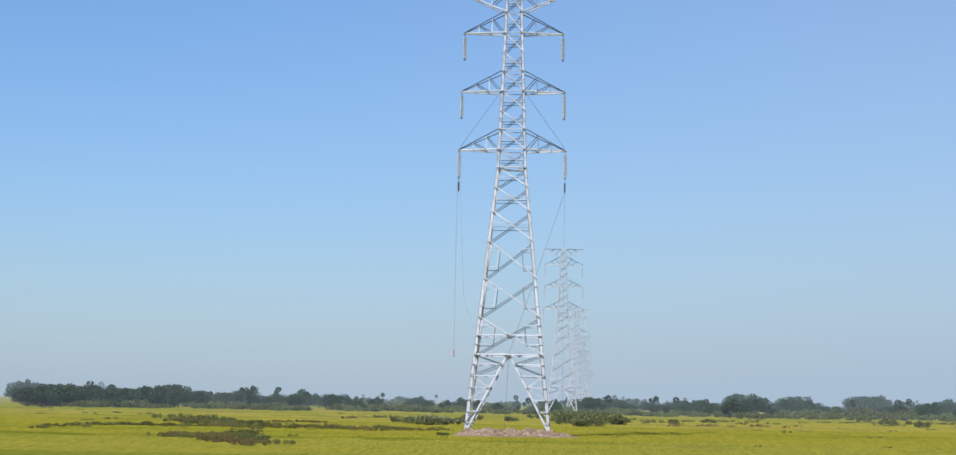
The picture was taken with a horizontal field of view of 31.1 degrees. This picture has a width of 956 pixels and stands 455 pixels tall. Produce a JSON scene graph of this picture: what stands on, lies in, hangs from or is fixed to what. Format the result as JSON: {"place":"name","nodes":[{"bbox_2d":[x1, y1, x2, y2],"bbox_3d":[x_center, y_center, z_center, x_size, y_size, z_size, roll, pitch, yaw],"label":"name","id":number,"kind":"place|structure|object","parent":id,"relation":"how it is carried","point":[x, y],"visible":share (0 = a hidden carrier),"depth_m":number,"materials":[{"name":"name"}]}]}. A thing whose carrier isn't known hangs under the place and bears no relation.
{"place":"outdoors","nodes":[
{"label":"outdoors","id":0,"kind":"place"},
{"bbox_2d":[0,394,955,454],"bbox_3d":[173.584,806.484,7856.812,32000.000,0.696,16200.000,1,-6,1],"label":"rice paddy","id":1,"kind":"structure","parent":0,"point":[18,436],"depth_m":168.56,"materials":[{"name":"green plant"}]},
{"bbox_2d":[3,381,24,397],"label":"broadleaf tree","id":2,"kind":"object","parent":1,"relation":"on","point":[12,384],"visible":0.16,"depth_m":1017.13,"materials":[{"name":"green plant"}]},
{"bbox_2d":[17,381,34,388],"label":"broadleaf tree","id":3,"kind":"object","parent":1,"relation":"on","point":[26,384],"visible":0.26,"depth_m":928.00,"materials":[{"name":"green plant"}]},
{"bbox_2d":[10,386,42,405],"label":"tree grove","id":4,"kind":"object","parent":1,"relation":"on","point":[20,396],"visible":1,"depth_m":485.52,"materials":[{"name":"green plant"}]},
{"bbox_2d":[34,386,46,405],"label":"tree grove","id":5,"kind":"object","parent":1,"relation":"on","point":[42,389],"visible":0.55,"depth_m":500.45,"materials":[{"name":"green plant"}]},
{"bbox_2d":[46,387,68,406],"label":"tree grove","id":6,"kind":"object","parent":1,"relation":"on","point":[49,396],"visible":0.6,"depth_m":495.88,"materials":[{"name":"green plant"}]},
{"bbox_2d":[53,388,69,406],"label":"tree grove","id":7,"kind":"object","parent":1,"relation":"on","point":[60,395],"visible":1,"depth_m":491.54,"materials":[{"name":"green plant"}]},
{"bbox_2d":[64,389,88,406],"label":"tree grove","id":8,"kind":"object","parent":1,"relation":"on","point":[80,395],"visible":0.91,"depth_m":493.97,"materials":[{"name":"green plant"}]},
{"bbox_2d":[68,400,87,406],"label":"bush grove","id":9,"kind":"object","parent":1,"relation":"on","point":[82,403],"visible":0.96,"depth_m":482.30,"materials":[{"name":"green plant"}]},
{"bbox_2d":[80,386,94,400],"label":"tree grove","id":10,"kind":"object","parent":1,"relation":"on","point":[88,391],"visible":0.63,"depth_m":543.09,"materials":[{"name":"green plant"}]},
{"bbox_2d":[91,399,110,406],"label":"bush grove","id":11,"kind":"object","parent":1,"relation":"on","point":[108,403],"visible":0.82,"depth_m":499.59,"materials":[{"name":"green plant"}]},
{"bbox_2d":[93,390,122,406],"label":"tree grove","id":12,"kind":"object","parent":1,"relation":"on","point":[107,394],"visible":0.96,"depth_m":506.15,"materials":[{"name":"green plant"}]},
{"bbox_2d":[112,399,135,406],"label":"bush grove","id":13,"kind":"object","parent":1,"relation":"on","point":[126,403],"visible":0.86,"depth_m":520.10,"materials":[{"name":"green plant"}]},
{"bbox_2d":[115,388,135,402],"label":"tree grove","id":14,"kind":"object","parent":1,"relation":"on","point":[128,396],"visible":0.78,"depth_m":521.16,"materials":[{"name":"green plant"}]},
{"bbox_2d":[136,386,152,399],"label":"tree grove","id":15,"kind":"object","parent":1,"relation":"on","point":[141,393],"visible":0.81,"depth_m":542.79,"materials":[{"name":"green plant"}]},
{"bbox_2d":[144,390,168,403],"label":"tree grove","id":16,"kind":"object","parent":1,"relation":"on","point":[160,395],"visible":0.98,"depth_m":532.47,"materials":[{"name":"green plant"}]},
{"bbox_2d":[141,403,171,407],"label":"bush","id":17,"kind":"object","parent":1,"relation":"on","point":[161,405],"visible":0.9,"depth_m":508.44,"materials":[{"name":"green plant"}]},
{"bbox_2d":[151,412,192,417],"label":"bush","id":18,"kind":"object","parent":1,"relation":"on","point":[169,415],"visible":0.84,"depth_m":263.88,"materials":[{"name":"green plant"}]},
{"bbox_2d":[165,390,187,407],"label":"tree grove","id":19,"kind":"object","parent":1,"relation":"on","point":[175,399],"visible":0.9,"depth_m":546.35,"materials":[{"name":"green plant"}]},
{"bbox_2d":[165,385,194,395],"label":"tree grove","id":20,"kind":"object","parent":1,"relation":"on","point":[173,387],"visible":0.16,"depth_m":626.25,"materials":[{"name":"green plant"}]},
{"bbox_2d":[173,389,194,406],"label":"tree grove","id":21,"kind":"object","parent":1,"relation":"on","point":[182,391],"visible":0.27,"depth_m":588.74,"materials":[{"name":"green plant"}]},
{"bbox_2d":[180,432,215,438],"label":"scrub","id":22,"kind":"object","parent":1,"relation":"on","point":[187,434],"visible":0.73,"depth_m":136.91,"materials":[{"name":"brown plant"}]},
{"bbox_2d":[188,391,210,403],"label":"broadleaf tree","id":23,"kind":"object","parent":1,"relation":"on","point":[200,395],"visible":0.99,"depth_m":586.89,"materials":[{"name":"green plant"}]},
{"bbox_2d":[191,402,216,408],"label":"understory bush","id":24,"kind":"object","parent":1,"relation":"on","point":[210,405],"visible":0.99,"depth_m":527.23,"materials":[{"name":"green plant"}]},
{"bbox_2d":[197,435,243,440],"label":"scrub","id":25,"kind":"object","parent":1,"relation":"on","point":[205,438],"visible":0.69,"depth_m":130.42,"materials":[{"name":"green plant"}]},
{"bbox_2d":[211,392,233,402],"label":"broadleaf tree","id":26,"kind":"object","parent":1,"relation":"on","point":[222,396],"visible":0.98,"depth_m":689.68,"materials":[{"name":"green plant"}]},
{"bbox_2d":[212,436,244,441],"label":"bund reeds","id":27,"kind":"object","parent":1,"relation":"on","point":[227,438],"visible":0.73,"depth_m":128.26,"materials":[{"name":"brown plant"}]},
{"bbox_2d":[233,393,243,402],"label":"broadleaf tree","id":28,"kind":"object","parent":1,"relation":"on","point":[237,397],"visible":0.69,"depth_m":656.92,"materials":[{"name":"green plant"}]},
{"bbox_2d":[225,427,262,435],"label":"bush","id":29,"kind":"object","parent":1,"relation":"on","point":[242,430],"visible":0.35,"depth_m":144.14,"materials":[{"name":"green plant"}]},
{"bbox_2d":[244,390,254,403],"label":"broadleaf tree","id":30,"kind":"object","parent":1,"relation":"on","point":[249,396],"visible":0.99,"depth_m":626.09,"materials":[{"name":"green plant"}]},
{"bbox_2d":[232,440,266,445],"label":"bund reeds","id":31,"kind":"object","parent":1,"relation":"on","point":[249,443],"visible":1,"depth_m":121.94,"materials":[{"name":"brown plant"}]},
{"bbox_2d":[236,403,263,409],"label":"bush","id":32,"kind":"object","parent":1,"relation":"on","point":[243,407],"visible":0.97,"depth_m":509.71,"materials":[{"name":"green plant"}]},
{"bbox_2d":[236,432,267,438],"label":"bush","id":33,"kind":"object","parent":1,"relation":"on","point":[255,437],"visible":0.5,"depth_m":131.18,"materials":[{"name":"green plant"}]},
{"bbox_2d":[257,403,275,409],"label":"understory bush","id":34,"kind":"object","parent":1,"relation":"on","point":[268,406],"visible":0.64,"depth_m":522.21,"materials":[{"name":"green plant"}]},
{"bbox_2d":[255,421,282,427],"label":"bush","id":35,"kind":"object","parent":1,"relation":"on","point":[276,426],"visible":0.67,"depth_m":188.51,"materials":[{"name":"green plant"}]},
{"bbox_2d":[259,396,279,403],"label":"broadleaf tree","id":36,"kind":"object","parent":1,"relation":"on","point":[266,400],"visible":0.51,"depth_m":611.69,"materials":[{"name":"green plant"}]},
{"bbox_2d":[247,437,295,443],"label":"scrub","id":37,"kind":"object","parent":1,"relation":"on","point":[284,442],"visible":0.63,"depth_m":126.80,"materials":[{"name":"green plant"}]},
{"bbox_2d":[251,420,296,428],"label":"bush","id":38,"kind":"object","parent":1,"relation":"on","point":[293,425],"visible":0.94,"depth_m":189.13,"materials":[{"name":"green plant"}]},
{"bbox_2d":[265,394,286,402],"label":"broadleaf tree","id":39,"kind":"object","parent":1,"relation":"on","point":[279,397],"visible":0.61,"depth_m":637.56,"materials":[{"name":"green plant"}]},
{"bbox_2d":[269,406,288,409],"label":"bush","id":40,"kind":"object","parent":1,"relation":"on","point":[278,408],"visible":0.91,"depth_m":504.44,"materials":[{"name":"green plant"}]},
{"bbox_2d":[284,394,305,406],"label":"broadleaf tree","id":41,"kind":"object","parent":1,"relation":"on","point":[297,399],"visible":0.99,"depth_m":586.92,"materials":[{"name":"green plant"}]},
{"bbox_2d":[290,405,313,410],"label":"bush","id":42,"kind":"object","parent":1,"relation":"on","point":[296,408],"visible":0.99,"depth_m":507.20,"materials":[{"name":"green plant"}]},
{"bbox_2d":[294,388,313,405],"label":"broadleaf tree","id":43,"kind":"object","parent":1,"relation":"on","point":[300,394],"visible":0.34,"depth_m":709.41,"materials":[{"name":"green plant"}]},
{"bbox_2d":[322,394,342,404],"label":"broadleaf tree","id":44,"kind":"object","parent":1,"relation":"on","point":[332,398],"visible":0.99,"depth_m":604.12,"materials":[{"name":"green plant"}]},
{"bbox_2d":[331,403,353,410],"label":"understory bush","id":45,"kind":"object","parent":1,"relation":"on","point":[337,406],"visible":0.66,"depth_m":561.87,"materials":[{"name":"green plant"}]},
{"bbox_2d":[337,394,353,404],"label":"broadleaf tree","id":46,"kind":"object","parent":1,"relation":"on","point":[346,398],"visible":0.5,"depth_m":639.49,"materials":[{"name":"green plant"}]},
{"bbox_2d":[342,405,363,411],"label":"understory bush","id":47,"kind":"object","parent":1,"relation":"on","point":[358,407],"visible":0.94,"depth_m":517.45,"materials":[{"name":"green plant"}]},
{"bbox_2d":[351,400,366,407],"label":"broadleaf tree","id":48,"kind":"object","parent":1,"relation":"on","point":[360,403],"visible":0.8,"depth_m":585.63,"materials":[{"name":"green plant"}]},
{"bbox_2d":[372,404,395,410],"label":"understory bush","id":49,"kind":"object","parent":1,"relation":"on","point":[386,407],"visible":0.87,"depth_m":579.18,"materials":[{"name":"green plant"}]},
{"bbox_2d":[393,404,418,410],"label":"understory bush","id":50,"kind":"object","parent":1,"relation":"on","point":[400,407],"visible":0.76,"depth_m":573.82,"materials":[{"name":"green plant"}]},
{"bbox_2d":[403,406,423,411],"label":"bush","id":51,"kind":"object","parent":1,"relation":"on","point":[411,409],"visible":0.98,"depth_m":544.61,"materials":[{"name":"green plant"}]},
{"bbox_2d":[406,397,424,404],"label":"broadleaf tree","id":52,"kind":"object","parent":1,"relation":"on","point":[413,401],"visible":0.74,"depth_m":784.78,"materials":[{"name":"green plant"}]},
{"bbox_2d":[402,414,429,424],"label":"flower bush","id":53,"kind":"object","parent":1,"relation":"on","point":[417,420],"visible":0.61,"depth_m":253.05,"materials":[{"name":"green plant"}]},
{"bbox_2d":[416,400,429,406],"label":"broadleaf tree","id":54,"kind":"object","parent":1,"relation":"on","point":[424,402],"visible":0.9,"depth_m":666.07,"materials":[{"name":"green plant"}]},
{"bbox_2d":[420,414,450,424],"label":"flower bush","id":55,"kind":"object","parent":1,"relation":"on","point":[432,420],"visible":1,"depth_m":247.61,"materials":[{"name":"green plant"}]},
{"bbox_2d":[430,407,454,412],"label":"understory bush","id":56,"kind":"object","parent":1,"relation":"on","point":[440,410],"visible":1,"depth_m":515.43,"materials":[{"name":"green plant"}]},
{"bbox_2d":[436,416,461,423],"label":"flower bush","id":57,"kind":"object","parent":1,"relation":"on","point":[458,421],"visible":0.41,"depth_m":262.71,"materials":[{"name":"green plant"}]},
{"bbox_2d":[451,397,465,406],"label":"broadleaf tree","id":58,"kind":"object","parent":1,"relation":"on","point":[460,402],"visible":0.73,"depth_m":699.80,"materials":[{"name":"green plant"}]},
{"bbox_2d":[491,409,514,413],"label":"understory bush","id":59,"kind":"object","parent":1,"relation":"on","point":[499,411],"visible":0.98,"depth_m":512.17,"materials":[{"name":"green plant"}]},
{"bbox_2d":[453,0,566,430],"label":"pylon","id":60,"kind":"object","parent":1,"relation":"on","point":[477,354],"visible":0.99,"depth_m":181.18,"materials":[{"name":"metal"}]},
{"bbox_2d":[451,427,578,437],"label":"spoil heap","id":61,"kind":"object","parent":1,"relation":"on","point":[506,432],"visible":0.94,"depth_m":171.68,"materials":[{"name":"soil"}]},
{"bbox_2d":[515,410,536,413],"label":"understory bush","id":62,"kind":"object","parent":1,"relation":"on","point":[527,412],"visible":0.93,"depth_m":522.71,"materials":[{"name":"green plant"}]},
{"bbox_2d":[548,402,562,411],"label":"broadleaf tree","id":63,"kind":"object","parent":1,"relation":"on","point":[557,406],"visible":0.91,"depth_m":586.87,"materials":[{"name":"green plant"}]},
{"bbox_2d":[543,249,583,415],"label":"pylon","id":64,"kind":"object","parent":1,"relation":"on","point":[561,319],"visible":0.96,"depth_m":484.15,"materials":[{"name":"metal"}]},
{"bbox_2d":[549,410,592,423],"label":"bush","id":65,"kind":"object","parent":1,"relation":"on","point":[561,416],"visible":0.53,"depth_m":281.04,"materials":[{"name":"green plant"}]},
{"bbox_2d":[564,309,588,405],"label":"pylon","id":66,"kind":"object","parent":1,"relation":"on","point":[578,350],"visible":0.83,"depth_m":792.59,"materials":[{"name":"metal"}]},
{"bbox_2d":[573,415,591,426],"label":"flower bush","id":67,"kind":"object","parent":1,"relation":"on","point":[582,421],"visible":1,"depth_m":263.69,"materials":[{"name":"green plant"}]},
{"bbox_2d":[574,336,591,396],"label":"pylon","id":68,"kind":"object","parent":1,"relation":"on","point":[584,365],"visible":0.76,"depth_m":1107.38,"materials":[{"name":"metal"}]},
{"bbox_2d":[578,351,591,398],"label":"pylon","id":69,"kind":"object","parent":1,"relation":"on","point":[586,373],"visible":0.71,"depth_m":1411.08,"materials":[{"name":"metal"}]},
{"bbox_2d":[581,360,592,392],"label":"pylon","id":70,"kind":"object","parent":1,"relation":"on","point":[588,377],"visible":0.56,"depth_m":1708.38,"materials":[{"name":"metal"}]},
{"bbox_2d":[570,412,612,426],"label":"bush","id":71,"kind":"object","parent":1,"relation":"on","point":[598,420],"visible":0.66,"depth_m":273.85,"materials":[{"name":"green plant"}]},
{"bbox_2d":[580,396,604,409],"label":"broadleaf tree","id":72,"kind":"object","parent":1,"relation":"on","point":[590,402],"visible":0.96,"depth_m":609.96,"materials":[{"name":"green plant"}]},
{"bbox_2d":[593,413,627,424],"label":"bush","id":73,"kind":"object","parent":1,"relation":"on","point":[618,419],"visible":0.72,"depth_m":287.28,"materials":[{"name":"green plant"}]},
{"bbox_2d":[603,408,629,414],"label":"understory bush","id":74,"kind":"object","parent":1,"relation":"on","point":[612,411],"visible":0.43,"depth_m":582.13,"materials":[{"name":"green plant"}]},
{"bbox_2d":[614,400,629,408],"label":"broadleaf tree","id":75,"kind":"object","parent":1,"relation":"on","point":[623,404],"visible":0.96,"depth_m":672.86,"materials":[{"name":"green plant"}]},
{"bbox_2d":[656,411,679,416],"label":"understory bush","id":76,"kind":"object","parent":1,"relation":"on","point":[668,414],"visible":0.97,"depth_m":507.53,"materials":[{"name":"green plant"}]},
{"bbox_2d":[674,403,690,411],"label":"broadleaf tree","id":77,"kind":"object","parent":1,"relation":"on","point":[683,406],"visible":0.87,"depth_m":613.74,"materials":[{"name":"green plant"}]},
{"bbox_2d":[690,404,705,412],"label":"broadleaf tree","id":78,"kind":"object","parent":1,"relation":"on","point":[700,406],"visible":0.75,"depth_m":663.96,"materials":[{"name":"green plant"}]},
{"bbox_2d":[702,404,715,415],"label":"broadleaf tree","id":79,"kind":"object","parent":1,"relation":"on","point":[709,407],"visible":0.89,"depth_m":584.05,"materials":[{"name":"green plant"}]},
{"bbox_2d":[719,401,740,417],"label":"broadleaf tree","id":80,"kind":"object","parent":1,"relation":"on","point":[729,406],"visible":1,"depth_m":507.46,"materials":[{"name":"green plant"}]},
{"bbox_2d":[724,394,744,402],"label":"broadleaf tree","id":81,"kind":"object","parent":1,"relation":"on","point":[740,397],"visible":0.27,"depth_m":834.37,"materials":[{"name":"green plant"}]},
{"bbox_2d":[733,402,751,412],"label":"broadleaf tree","id":82,"kind":"object","parent":1,"relation":"on","point":[744,408],"visible":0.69,"depth_m":517.02,"materials":[{"name":"green plant"}]},
{"bbox_2d":[736,400,755,412],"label":"broadleaf tree","id":83,"kind":"object","parent":1,"relation":"on","point":[748,403],"visible":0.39,"depth_m":573.51,"materials":[{"name":"green plant"}]},
{"bbox_2d":[736,399,766,412],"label":"broadleaf tree","id":84,"kind":"object","parent":1,"relation":"on","point":[759,403],"visible":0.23,"depth_m":588.19,"materials":[{"name":"green plant"}]},
{"bbox_2d":[744,412,765,418],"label":"understory bush","id":85,"kind":"object","parent":1,"relation":"on","point":[756,415],"visible":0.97,"depth_m":501.29,"materials":[{"name":"green plant"}]},
{"bbox_2d":[741,395,774,411],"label":"broadleaf tree","id":86,"kind":"object","parent":1,"relation":"on","point":[754,397],"visible":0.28,"depth_m":724.14,"materials":[{"name":"green plant"}]},
{"bbox_2d":[760,405,777,414],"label":"broadleaf tree","id":87,"kind":"object","parent":1,"relation":"on","point":[764,409],"visible":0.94,"depth_m":574.76,"materials":[{"name":"green plant"}]},
{"bbox_2d":[774,399,796,410],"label":"broadleaf tree","id":88,"kind":"object","parent":1,"relation":"on","point":[789,405],"visible":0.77,"depth_m":744.22,"materials":[{"name":"green plant"}]},
{"bbox_2d":[772,397,804,410],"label":"broadleaf tree","id":89,"kind":"object","parent":1,"relation":"on","point":[777,402],"visible":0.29,"depth_m":777.00,"materials":[{"name":"green plant"}]},
{"bbox_2d":[803,400,815,410],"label":"broadleaf tree","id":90,"kind":"object","parent":1,"relation":"on","point":[809,404],"visible":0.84,"depth_m":742.21,"materials":[{"name":"green plant"}]},
{"bbox_2d":[803,415,826,419],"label":"understory bush","id":91,"kind":"object","parent":1,"relation":"on","point":[808,417],"visible":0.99,"depth_m":500.07,"materials":[{"name":"green plant"}]},
{"bbox_2d":[789,408,841,416],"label":"bush","id":92,"kind":"object","parent":1,"relation":"on","point":[821,413],"visible":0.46,"depth_m":627.79,"materials":[{"name":"green plant"}]},
{"bbox_2d":[845,415,864,419],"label":"understory bush","id":93,"kind":"object","parent":1,"relation":"on","point":[852,417],"visible":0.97,"depth_m":502.86,"materials":[{"name":"green plant"}]},
{"bbox_2d":[842,396,873,409],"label":"broadleaf tree","id":94,"kind":"object","parent":1,"relation":"on","point":[862,399],"visible":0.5,"depth_m":1002.37,"materials":[{"name":"green plant"}]},
{"bbox_2d":[829,406,891,418],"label":"bush","id":95,"kind":"object","parent":1,"relation":"on","point":[867,411],"visible":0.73,"depth_m":579.72,"materials":[{"name":"green plant"}]},
{"bbox_2d":[856,402,880,409],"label":"broadleaf tree","id":96,"kind":"object","parent":1,"relation":"on","point":[866,404],"visible":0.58,"depth_m":898.80,"materials":[{"name":"green plant"}]},
{"bbox_2d":[863,397,893,409],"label":"broadleaf tree","id":97,"kind":"object","parent":1,"relation":"on","point":[879,401],"visible":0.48,"depth_m":920.70,"materials":[{"name":"green plant"}]},
{"bbox_2d":[872,420,899,425],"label":"bush","id":98,"kind":"object","parent":1,"relation":"on","point":[887,423],"visible":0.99,"depth_m":355.97,"materials":[{"name":"green plant"}]},
{"bbox_2d":[886,415,907,420],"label":"understory bush","id":99,"kind":"object","parent":1,"relation":"on","point":[900,418],"visible":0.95,"depth_m":540.05,"materials":[{"name":"green plant"}]},
{"bbox_2d":[889,405,909,413],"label":"broadleaf tree","id":100,"kind":"object","parent":1,"relation":"on","point":[894,409],"visible":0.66,"depth_m":632.77,"materials":[{"name":"green plant"}]},
{"bbox_2d":[877,408,933,419],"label":"bush","id":101,"kind":"object","parent":1,"relation":"on","point":[911,413],"visible":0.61,"depth_m":586.35,"materials":[{"name":"green plant"}]},
{"bbox_2d":[914,421,930,426],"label":"bush","id":102,"kind":"object","parent":1,"relation":"on","point":[920,424],"visible":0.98,"depth_m":348.35,"materials":[{"name":"green plant"}]},
{"bbox_2d":[915,403,940,416],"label":"broadleaf tree","id":103,"kind":"object","parent":1,"relation":"on","point":[925,408],"visible":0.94,"depth_m":576.58,"materials":[{"name":"green plant"}]},
{"bbox_2d":[914,413,953,420],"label":"understory bush","id":104,"kind":"object","parent":1,"relation":"on","point":[927,417],"visible":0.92,"depth_m":552.21,"materials":[{"name":"green plant"}]},
{"bbox_2d":[938,398,954,406],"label":"broadleaf tree","id":105,"kind":"object","parent":1,"relation":"on","point":[947,402],"visible":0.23,"depth_m":861.59,"materials":[{"name":"green plant"}]},
{"bbox_2d":[0,0,955,408],"label":"sky","id":106,"kind":"structure","parent":0,"point":[214,196],"materials":[{"name":"blue"}]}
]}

